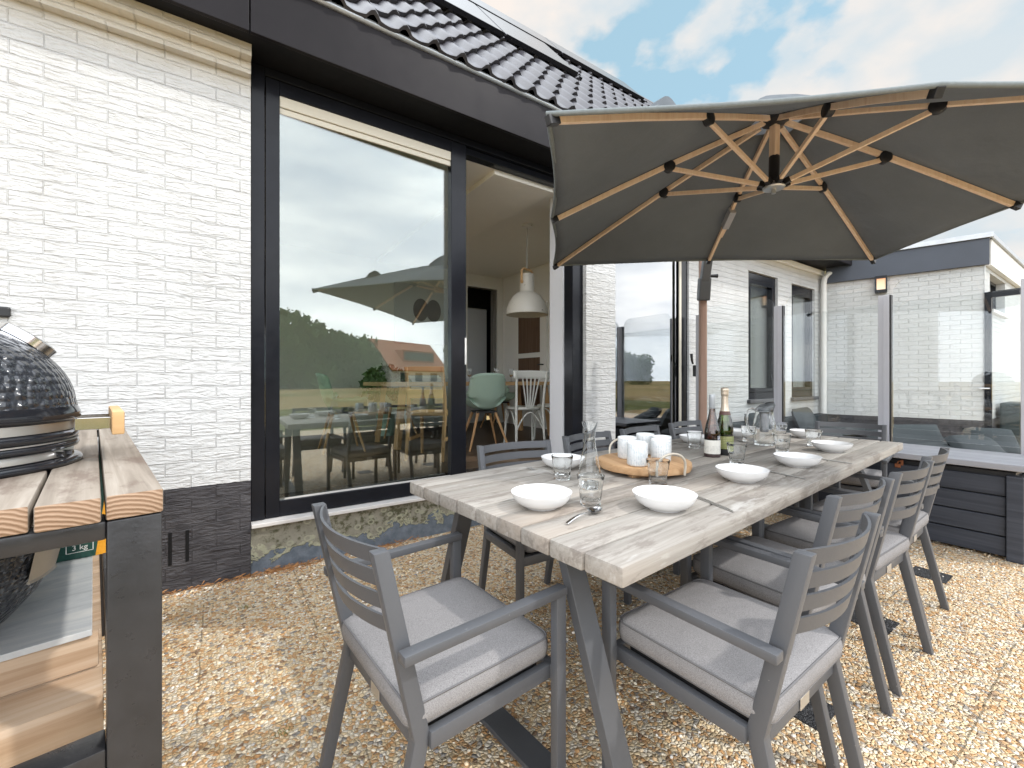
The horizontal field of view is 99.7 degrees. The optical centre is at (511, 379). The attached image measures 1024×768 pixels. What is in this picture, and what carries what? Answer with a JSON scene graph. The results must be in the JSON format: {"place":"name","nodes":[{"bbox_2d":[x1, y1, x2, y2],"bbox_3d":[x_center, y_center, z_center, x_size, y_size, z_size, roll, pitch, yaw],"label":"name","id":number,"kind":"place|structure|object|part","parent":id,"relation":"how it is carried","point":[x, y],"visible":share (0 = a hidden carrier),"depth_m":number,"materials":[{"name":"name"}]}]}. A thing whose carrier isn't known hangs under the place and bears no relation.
{"place":"outdoors","nodes":[
{"label":"outdoors","id":0,"kind":"place"},
{"bbox_2d":[0,0,851,594],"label":"house","id":1,"kind":"structure","parent":0,"point":[224,224],"depth_m":2.92,"materials":[{"name":"brick"}]},
{"bbox_2d":[316,373,367,454],"bbox_3d":[-1.892,0.356,4.764,0.500,0.856,0.481,0,0,-29],"label":"shell chair","id":2,"kind":"object","parent":1,"relation":"on","point":[334,402],"visible":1,"depth_m":4.63,"materials":[{"name":"green plastic"}]},
{"bbox_2d":[358,363,411,435],"bbox_3d":[-1.777,0.272,6.032,0.727,1.016,0.676,0,0,-34],"label":"potted plant","id":3,"kind":"object","parent":1,"relation":"on","point":[387,373],"visible":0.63,"depth_m":5.93,"materials":[{"name":"green plant"}]},
{"bbox_2d":[374,377,416,438],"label":"shell chair","id":4,"kind":"object","parent":1,"relation":"on","point":[390,401],"visible":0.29,"depth_m":5.92,"materials":[{"name":"green plastic"}]},
{"bbox_2d":[394,282,446,344],"bbox_3d":[-1.454,-1.045,6.963,0.900,0.950,0.035,0,0,-34],"label":"wall picture","id":5,"kind":"object","parent":1,"relation":"attached to","point":[420,314],"depth_m":6.93},
{"bbox_2d":[404,366,447,461],"bbox_3d":[-0.804,0.329,4.333,0.420,0.908,0.501,0,0,8],"label":"oak chair","id":6,"kind":"object","parent":1,"relation":"on","point":[426,393],"visible":0.9,"depth_m":4.14,"materials":[{"name":"brown wood"}]},
{"bbox_2d":[403,377,474,426],"bbox_3d":[-1.177,0.330,6.875,1.100,0.740,0.452,0,0,-34],"label":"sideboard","id":7,"kind":"object","parent":1,"relation":"on","point":[425,403],"visible":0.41,"depth_m":6.56,"materials":[{"name":"brown wood"}]},
{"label":"door fronts","id":8,"kind":"part","parent":7,"relation":"part of","materials":[{"name":"brown wood"}]},
{"bbox_2d":[363,381,549,449],"bbox_3d":[-0.572,0.407,5.722,2.500,0.754,0.900,0,0,-34],"label":"dining table","id":9,"kind":"object","parent":1,"relation":"on","point":[399,416],"visible":0.74,"depth_m":5.01,"materials":[{"name":"brown wood"}]},
{"bbox_2d":[467,368,471,381],"bbox_3d":[-0.557,-0.058,5.647,0.072,0.175,0.072,0,0,-34],"label":"goblet","id":10,"kind":"object","parent":9,"relation":"on","point":[469,372],"visible":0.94,"depth_m":5.62,"materials":[{"name":"clear glass"}]},
{"bbox_2d":[509,369,513,381],"bbox_3d":[-0.010,-0.058,5.838,0.072,0.175,0.072,0,0,-34],"label":"goblet","id":11,"kind":"object","parent":9,"relation":"on","point":[511,373],"visible":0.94,"depth_m":5.81,"materials":[{"name":"clear glass"}]},
{"bbox_2d":[466,373,507,451],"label":"shell chair","id":12,"kind":"object","parent":1,"relation":"on","point":[485,393],"visible":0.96,"depth_m":4.79,"materials":[{"name":"green plastic"}]},
{"bbox_2d":[480,379,514,427],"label":"shell chair","id":13,"kind":"object","parent":1,"relation":"on","point":[510,395],"visible":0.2,"depth_m":7.01,"materials":[{"name":"plastic"}]},
{"bbox_2d":[506,223,547,317],"bbox_3d":[0.177,-1.302,5.119,0.504,1.074,0.504,0,0,-34],"label":"pendant lamp","id":14,"kind":"object","parent":1,"relation":"hanging from","point":[526,301],"visible":1,"depth_m":5.03,"materials":[{"name":"metal"}]},
{"bbox_2d":[504,370,549,442],"bbox_3d":[0.150,0.338,5.143,0.454,0.886,0.506,0,0,-19],"label":"bistro chair","id":15,"kind":"object","parent":1,"relation":"on","point":[530,375],"visible":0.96,"depth_m":4.98,"materials":[{"name":"white paint"}]},
{"bbox_2d":[514,301,547,428],"bbox_3d":[0.278,-0.230,7.148,0.089,2.020,0.900,0,0,-34],"label":"interior door","id":16,"kind":"structure","parent":1,"relation":"in","point":[530,334],"depth_m":7.08,"materials":[{"name":"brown wood"}]},
{"bbox_2d":[533,403,549,438],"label":"bistro chair","id":17,"kind":"object","parent":1,"relation":"on","point":[547,405],"visible":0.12,"depth_m":5.62,"materials":[{"name":"white paint"}]},
{"bbox_2d":[615,261,686,448],"bbox_3d":[1.544,-0.582,5.063,1.575,2.723,0.112,0,0,-34],"label":"window","id":18,"kind":"structure","parent":1,"relation":"in","point":[651,297],"depth_m":5.14,"materials":[{"name":"clear glass"}]},
{"bbox_2d":[747,272,774,403],"bbox_3d":[3.746,-0.621,6.614,0.980,1.931,0.310,0,0,-34],"label":"window","id":19,"kind":"structure","parent":1,"relation":"in","point":[761,329],"depth_m":6.61,"materials":[{"name":"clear glass"}]},
{"bbox_2d":[791,285,818,400],"bbox_3d":[4.861,-0.611,7.374,0.960,1.911,0.310,0,0,-34],"label":"window","id":20,"kind":"structure","parent":1,"relation":"in","point":[801,303],"depth_m":7.39,"materials":[{"name":"clear glass"}]},
{"bbox_2d":[467,308,486,420],"bbox_3d":[-0.927,-0.270,8.195,0.680,2.100,0.612,0,0,-34],"label":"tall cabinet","id":21,"kind":"object","parent":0,"point":[477,341],"visible":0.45,"depth_m":8.02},
{"bbox_3d":[-0.758,-0.270,7.947,0.670,2.060,0.011,0,0,-34],"label":"cabinet door","id":22,"kind":"part","parent":21,"relation":"part of","materials":[{"name":"grey wood"}]},
{"bbox_2d":[102,512,1023,767],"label":"terrace","id":23,"kind":"structure","parent":0,"point":[529,711],"depth_m":1.65,"materials":[{"name":"beige gravel"}]},
{"bbox_2d":[0,429,162,767],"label":"barbecue table","id":24,"kind":"object","parent":23,"relation":"on","point":[60,621],"visible":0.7,"depth_m":0.75,"materials":[{"name":"black metal"}]},
{"bbox_2d":[0,322,124,623],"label":"kamado grill","id":25,"kind":"object","parent":24,"relation":"on","point":[44,421],"visible":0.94,"depth_m":0.91,"materials":[{"name":"grey ceramic"}]},
{"bbox_2d":[26,548,59,584],"bbox_3d":[-1.019,0.371,0.955,0.037,0.122,0.109,0,0,-23],"label":"draft door","id":26,"kind":"structure","parent":25,"relation":"in","point":[44,562],"depth_m":0.93,"materials":[{"name":"metal"}]},
{"bbox_2d":[56,455,105,562],"bbox_3d":[-1.322,0.381,1.259,0.220,0.300,0.074,0,0,-44],"label":"charcoal bag","id":27,"kind":"object","parent":24,"relation":"on","point":[84,550],"visible":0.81,"depth_m":1.29,"materials":[{"name":"green paper"}]},
{"bbox_2d":[162,535,426,597],"bbox_3d":[-1.269,1.155,2.745,1.620,0.037,0.148,0,0,-34],"label":"dry straw","id":28,"kind":"object","parent":23,"relation":"on","point":[289,567],"visible":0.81,"depth_m":2.64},
{"bbox_2d":[311,502,566,767],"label":"garden chair","id":29,"kind":"object","parent":23,"relation":"on","point":[438,664],"visible":1,"depth_m":1.08,"materials":[{"name":"metal"}]},
{"bbox_2d":[477,440,554,615],"bbox_3d":[0.132,0.765,2.200,0.548,0.830,0.536,0,0,-30],"label":"garden chair","id":30,"kind":"object","parent":23,"relation":"on","point":[523,555],"visible":0.27,"depth_m":2.24,"materials":[{"name":"metal"}]},
{"bbox_2d":[103,513,1023,767],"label":"loose pebbles","id":31,"kind":"object","parent":23,"relation":"on","point":[577,750],"visible":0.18,"depth_m":1.79,"materials":[{"name":"gravel"}]},
{"bbox_2d":[562,431,679,604],"bbox_3d":[0.641,0.765,2.637,0.548,0.830,0.536,0,0,-41],"label":"garden chair","id":32,"kind":"object","parent":23,"relation":"on","point":[569,448],"visible":0.15,"depth_m":2.74,"materials":[{"name":"metal"}]},
{"bbox_2d":[619,425,659,435],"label":"garden chair","id":33,"kind":"object","parent":23,"relation":"on","point":[626,431],"visible":0.07,"depth_m":3.23,"materials":[{"name":"metal"}]},
{"bbox_2d":[410,433,902,767],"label":"garden table","id":34,"kind":"object","parent":23,"relation":"on","point":[623,538],"visible":0.59,"depth_m":1.37,"materials":[{"name":"grey wood"}]},
{"bbox_2d":[511,484,571,510],"bbox_3d":[0.098,0.394,1.428,0.202,0.052,0.202,0,0,-34],"label":"bowl","id":35,"kind":"object","parent":34,"relation":"on","point":[542,497],"visible":1,"depth_m":1.47,"materials":[{"name":"white ceramic"}]},
{"bbox_2d":[541,453,580,468],"bbox_3d":[0.239,0.394,2.063,0.202,0.052,0.202,0,0,-34],"label":"bowl","id":36,"kind":"object","parent":34,"relation":"on","point":[547,459],"visible":0.48,"depth_m":2.03,"materials":[{"name":"white ceramic"}]},
{"bbox_2d":[551,453,572,480],"bbox_3d":[0.211,0.369,1.820,0.092,0.101,0.092,0,0,-34],"label":"tumbler","id":37,"kind":"object","parent":34,"relation":"on","point":[562,464],"visible":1,"depth_m":1.79,"materials":[{"name":"clear glass"}]},
{"bbox_2d":[565,507,601,523],"bbox_3d":[0.219,0.411,1.312,0.039,0.014,0.179,0,0,44],"label":"spoon","id":38,"kind":"object","parent":34,"relation":"on","point":[594,509],"visible":1,"depth_m":1.33,"materials":[{"name":"silver metal"}]},
{"bbox_2d":[579,421,600,472],"bbox_3d":[0.307,0.293,1.707,0.092,0.252,0.092,0,0,-34],"label":"carafe","id":39,"kind":"object","parent":34,"relation":"on","point":[589,460],"visible":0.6,"depth_m":1.68,"materials":[{"name":"clear glass"}]},
{"bbox_2d":[577,472,604,507],"bbox_3d":[0.263,0.369,1.444,0.092,0.101,0.092,0,0,33],"label":"tumbler","id":40,"kind":"object","parent":34,"relation":"on","point":[590,485],"visible":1,"depth_m":1.41,"materials":[{"name":"clear glass"}]},
{"bbox_2d":[598,438,691,477],"bbox_3d":[0.605,0.359,1.994,0.419,0.120,0.418,0,0,30],"label":"serving tray","id":41,"kind":"object","parent":34,"relation":"on","point":[679,465],"visible":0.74,"depth_m":1.86,"materials":[{"name":"brown wood"}]},
{"bbox_2d":[618,436,636,458],"bbox_3d":[0.541,0.318,2.029,0.088,0.100,0.088,0,0,-7],"label":"mug","id":42,"kind":"object","parent":41,"relation":"on","point":[622,447],"visible":0.46,"depth_m":2.00,"materials":[{"name":"ceramic"}]},
{"bbox_2d":[627,441,647,466],"bbox_3d":[0.539,0.318,1.858,0.088,0.100,0.088,0,0,-34],"label":"mug","id":43,"kind":"object","parent":41,"relation":"on","point":[637,453],"visible":0.99,"depth_m":1.82,"materials":[{"name":"ceramic"}]},
{"bbox_2d":[636,433,653,454],"bbox_3d":[0.662,0.318,2.145,0.088,0.100,0.088,0,0,20],"label":"mug","id":44,"kind":"object","parent":41,"relation":"on","point":[646,437],"visible":0.42,"depth_m":2.10,"materials":[{"name":"ceramic"}]},
{"bbox_2d":[651,438,670,460],"bbox_3d":[0.671,0.318,1.948,0.088,0.100,0.088,0,0,-16],"label":"mug","id":45,"kind":"object","parent":41,"relation":"on","point":[660,447],"visible":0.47,"depth_m":1.91,"materials":[{"name":"ceramic"}]},
{"bbox_2d":[652,435,671,455],"bbox_3d":[0.713,0.318,2.057,0.088,0.100,0.088,0,0,-43],"label":"mug","id":46,"kind":"object","parent":41,"relation":"on","point":[662,436],"visible":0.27,"depth_m":2.04,"materials":[{"name":"ceramic"}]},
{"bbox_2d":[646,457,669,484],"bbox_3d":[0.581,0.369,1.722,0.092,0.101,0.092,0,0,10],"label":"tumbler","id":47,"kind":"object","parent":34,"relation":"on","point":[657,468],"visible":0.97,"depth_m":1.69,"materials":[{"name":"clear glass"}]},
{"bbox_2d":[632,485,697,512],"bbox_3d":[0.497,0.394,1.410,0.202,0.052,0.202,0,0,-34],"label":"bowl","id":48,"kind":"object","parent":34,"relation":"on","point":[665,499],"visible":1,"depth_m":1.44,"materials":[{"name":"white ceramic"}]},
{"bbox_2d":[679,434,703,443],"bbox_3d":[1.208,0.394,2.844,0.202,0.052,0.202,0,0,-34],"label":"bowl","id":49,"kind":"object","parent":34,"relation":"on","point":[684,437],"visible":0.34,"depth_m":2.81,"materials":[{"name":"white ceramic"}]},
{"bbox_2d":[687,431,702,448],"bbox_3d":[1.121,0.369,2.652,0.092,0.101,0.092,0,0,-38],"label":"tumbler","id":50,"kind":"object","parent":34,"relation":"on","point":[694,439],"visible":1,"depth_m":2.62,"materials":[{"name":"clear glass"}]},
{"bbox_2d":[704,394,720,457],"bbox_3d":[1.095,0.250,2.362,0.082,0.338,0.082,0,0,36],"label":"wine bottle","id":51,"kind":"object","parent":34,"relation":"on","point":[712,444],"visible":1,"depth_m":2.34,"materials":[{"name":"brown glass"}]},
{"bbox_2d":[697,496,733,511],"bbox_3d":[0.676,0.416,1.470,0.016,0.004,0.220,0,0,-14],"label":"knife","id":52,"kind":"object","parent":34,"relation":"on","point":[711,502],"visible":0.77,"depth_m":1.45,"materials":[{"name":"metal"}]},
{"bbox_2d":[718,387,733,454],"bbox_3d":[1.196,0.232,2.427,0.089,0.375,0.089,0,0,-19],"label":"sparkling bottle","id":53,"kind":"object","parent":34,"relation":"on","point":[725,423],"visible":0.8,"depth_m":2.40,"materials":[{"name":"green glass"}]},
{"bbox_2d":[726,442,746,463],"bbox_3d":[1.126,0.369,2.165,0.092,0.101,0.092,0,0,-13],"label":"tumbler","id":54,"kind":"object","parent":34,"relation":"on","point":[736,452],"visible":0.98,"depth_m":2.13,"materials":[{"name":"clear glass"}]},
{"bbox_2d":[733,429,742,437],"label":"bowl","id":55,"kind":"object","parent":34,"relation":"on","point":[737,433],"visible":0.4,"depth_m":3.08,"materials":[{"name":"white ceramic"}]},
{"bbox_2d":[715,463,769,483],"bbox_3d":[0.955,0.394,1.795,0.202,0.052,0.202,0,0,-34],"label":"bowl","id":56,"kind":"object","parent":34,"relation":"on","point":[743,473],"visible":1,"depth_m":1.77,"materials":[{"name":"white ceramic"}]},
{"bbox_2d":[740,426,752,441],"bbox_3d":[1.608,0.369,2.941,0.092,0.101,0.092,0,0,8],"label":"tumbler","id":57,"kind":"object","parent":34,"relation":"on","point":[747,436],"visible":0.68,"depth_m":2.91,"materials":[{"name":"clear glass"}]},
{"bbox_2d":[745,402,775,445],"bbox_3d":[1.597,0.281,2.774,0.170,0.277,0.132,0,0,31],"label":"water jug","id":58,"kind":"object","parent":34,"relation":"on","point":[763,431],"visible":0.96,"depth_m":2.72,"materials":[{"name":"clear glass"}]},
{"bbox_2d":[775,422,787,433],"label":"tumbler","id":59,"kind":"object","parent":34,"relation":"on","point":[781,427],"visible":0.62,"depth_m":3.17,"materials":[{"name":"clear glass"}]},
{"bbox_2d":[773,433,790,451],"bbox_3d":[1.569,0.369,2.510,0.092,0.101,0.092,0,0,-36],"label":"tumbler","id":60,"kind":"object","parent":34,"relation":"on","point":[782,442],"visible":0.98,"depth_m":2.48,"materials":[{"name":"clear glass"}]},
{"bbox_2d":[770,471,805,478],"bbox_3d":[1.190,0.416,1.918,0.017,0.004,0.220,0,0,-26],"label":"knife","id":61,"kind":"object","parent":34,"relation":"on","point":[786,474],"visible":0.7,"depth_m":1.90,"materials":[{"name":"metal"}]},
{"bbox_2d":[773,452,822,467],"bbox_3d":[1.387,0.394,2.102,0.202,0.052,0.202,0,0,-34],"label":"bowl","id":62,"kind":"object","parent":34,"relation":"on","point":[798,460],"visible":1,"depth_m":2.07,"materials":[{"name":"white ceramic"}]},
{"bbox_2d":[789,429,822,437],"bbox_3d":[2.134,0.394,3.137,0.202,0.052,0.202,0,0,-34],"label":"bowl","id":63,"kind":"object","parent":34,"relation":"on","point":[800,433],"visible":0.52,"depth_m":3.11,"materials":[{"name":"white ceramic"}]},
{"bbox_2d":[805,429,821,445],"bbox_3d":[1.916,0.369,2.746,0.092,0.101,0.092,0,0,31],"label":"tumbler","id":64,"kind":"object","parent":34,"relation":"on","point":[813,434],"visible":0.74,"depth_m":2.72,"materials":[{"name":"clear glass"}]},
{"bbox_2d":[811,440,853,452],"bbox_3d":[1.871,0.394,2.528,0.202,0.052,0.202,0,0,-34],"label":"bowl","id":65,"kind":"object","parent":34,"relation":"on","point":[832,446],"visible":1,"depth_m":2.49,"materials":[{"name":"white ceramic"}]},
{"bbox_2d":[668,420,703,438],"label":"garden chair","id":66,"kind":"object","parent":23,"relation":"on","point":[674,432],"visible":0.15,"depth_m":3.63,"materials":[{"name":"metal"}]},
{"bbox_2d":[601,511,880,767],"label":"garden chair","id":67,"kind":"object","parent":23,"relation":"on","point":[745,669],"visible":0.94,"depth_m":1.07,"materials":[{"name":"metal"}]},
{"bbox_2d":[544,81,1023,432],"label":"cantilever parasol","id":68,"kind":"object","parent":23,"relation":"on","point":[872,175],"visible":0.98,"depth_m":2.57,"materials":[{"name":"fabric"}]},
{"bbox_2d":[680,477,894,767],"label":"garden chair","id":69,"kind":"object","parent":23,"relation":"on","point":[759,579],"visible":0.34,"depth_m":1.52,"materials":[{"name":"metal"}]},
{"bbox_2d":[794,699,834,730],"bbox_3d":[1.052,1.178,1.564,0.170,0.004,0.170,0,0,-34],"label":"paving insert","id":70,"kind":"object","parent":23,"relation":"on","point":[805,714],"depth_m":1.52,"materials":[{"name":"grey stone"}]},
{"bbox_2d":[732,413,953,447],"bbox_3d":[4.657,0.855,5.685,3.100,0.550,2.250,0,0,-34],"label":"lounge sofa","id":71,"kind":"object","parent":23,"relation":"on","point":[822,417],"visible":0.11,"depth_m":6.53,"materials":[{"name":"grey fabric"}]},
{"bbox_2d":[744,413,754,425],"bbox_3d":[3.475,0.660,5.999,0.720,0.420,0.186,0,-18,-34],"label":"outdoor cushion","id":72,"kind":"object","parent":71,"relation":"on","point":[751,418],"visible":0.09,"depth_m":5.83,"materials":[{"name":"fabric"}]},
{"bbox_2d":[791,407,816,428],"bbox_3d":[4.560,0.640,6.715,0.750,0.420,0.172,0,-21,-40],"label":"outdoor cushion","id":73,"kind":"object","parent":71,"relation":"on","point":[800,416],"visible":0.71,"depth_m":6.54,"materials":[{"name":"fabric"}]},
{"bbox_2d":[865,424,943,443],"bbox_3d":[4.748,0.740,5.197,0.950,0.420,0.184,0,-24,-3],"label":"outdoor cushion","id":74,"kind":"object","parent":71,"relation":"on","point":[907,433],"visible":0.39,"depth_m":5.16,"materials":[{"name":"fabric"}]},
{"bbox_2d":[943,435,1005,452],"bbox_3d":[5.110,0.760,4.754,0.420,0.183,0.420,0,29,17],"label":"outdoor cushion","id":75,"kind":"object","parent":71,"relation":"on","point":[975,441],"visible":0.58,"depth_m":4.74,"materials":[{"name":"fabric"}]},
{"bbox_2d":[962,427,1020,453],"bbox_3d":[5.439,0.720,4.893,0.420,0.420,0.186,0,-44,29],"label":"outdoor cushion","id":76,"kind":"object","parent":71,"relation":"on","point":[1007,439],"visible":0.45,"depth_m":4.84,"materials":[{"name":"fabric"}]},
{"bbox_2d":[794,421,893,506],"bbox_3d":[2.558,0.765,3.326,0.536,0.830,0.548,0,0,-44],"label":"garden chair","id":77,"kind":"object","parent":23,"relation":"on","point":[850,483],"visible":0.36,"depth_m":3.35,"materials":[{"name":"metal"}]},
{"bbox_2d":[762,460,934,695],"bbox_3d":[1.495,0.765,1.935,0.548,0.830,0.536,0,0,-34],"label":"garden chair","id":78,"kind":"object","parent":23,"relation":"on","point":[891,550],"visible":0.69,"depth_m":1.82,"materials":[{"name":"metal"}]},
{"bbox_2d":[674,426,1023,564],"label":"bench box","id":79,"kind":"object","parent":23,"relation":"on","point":[978,503],"visible":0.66,"depth_m":2.95,"materials":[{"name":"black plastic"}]},
{"bbox_2d":[690,264,1023,453],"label":"wind screen","id":80,"kind":"object","parent":79,"relation":"on","point":[885,359],"visible":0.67,"depth_m":3.89,"materials":[{"name":"glass"}]},
{"bbox_2d":[800,447,949,639],"bbox_3d":[1.922,0.765,2.277,0.548,0.830,0.536,0,0,-37],"label":"garden chair","id":81,"kind":"object","parent":23,"relation":"on","point":[933,487],"visible":0.43,"depth_m":2.23,"materials":[{"name":"metal"}]},
{"bbox_2d":[851,609,899,634],"bbox_3d":[1.756,1.178,2.111,0.170,0.004,0.170,0,0,-34],"label":"paving insert","id":82,"kind":"object","parent":23,"relation":"on","point":[890,625],"visible":0.21,"depth_m":2.09,"materials":[{"name":"grey stone"}]},
{"bbox_2d":[820,231,993,441],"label":"side wing","id":83,"kind":"structure","parent":23,"relation":"on","point":[938,360],"depth_m":6.82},
{"bbox_2d":[875,275,886,293],"bbox_3d":[6.040,-1.555,7.069,0.152,0.270,0.130,0,0,41],"label":"wall lantern","id":84,"kind":"object","parent":83,"relation":"attached to","point":[880,284],"depth_m":7.03,"materials":[{"name":"black"}]},
{"bbox_2d":[979,288,1020,427],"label":"garden gate","id":85,"kind":"structure","parent":83,"relation":"attached to","point":[988,297],"depth_m":6.31,"materials":[{"name":"metal"}]},
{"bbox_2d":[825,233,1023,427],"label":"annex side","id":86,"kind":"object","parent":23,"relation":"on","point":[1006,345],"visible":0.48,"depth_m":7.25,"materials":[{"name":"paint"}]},
{"bbox_2d":[990,281,1009,318],"bbox_3d":[7.750,-1.319,6.971,1.330,0.598,0.220,0,0,-34],"label":"window","id":87,"kind":"structure","parent":86,"relation":"in","point":[992,286],"depth_m":7.20,"materials":[{"name":"white glass"}]},
{"bbox_2d":[913,566,952,583],"bbox_3d":[2.528,1.178,2.612,0.170,0.004,0.170,0,0,-34],"label":"paving insert","id":88,"kind":"object","parent":23,"relation":"on","point":[925,573],"visible":0.71,"depth_m":2.61,"materials":[{"name":"grey stone"}]},
{"bbox_2d":[1000,401,1020,447],"bbox_3d":[8.013,0.770,6.798,0.700,0.820,0.372,0,0,-34],"label":"heat pump","id":89,"kind":"object","parent":23,"relation":"on","point":[1010,415],"visible":0.41,"depth_m":6.65,"materials":[{"name":"black plastic"}]},
{"bbox_2d":[481,0,1023,260],"label":"sky","id":90,"kind":"structure","parent":0,"point":[685,51],"materials":[{"name":"blue"}]}
]}

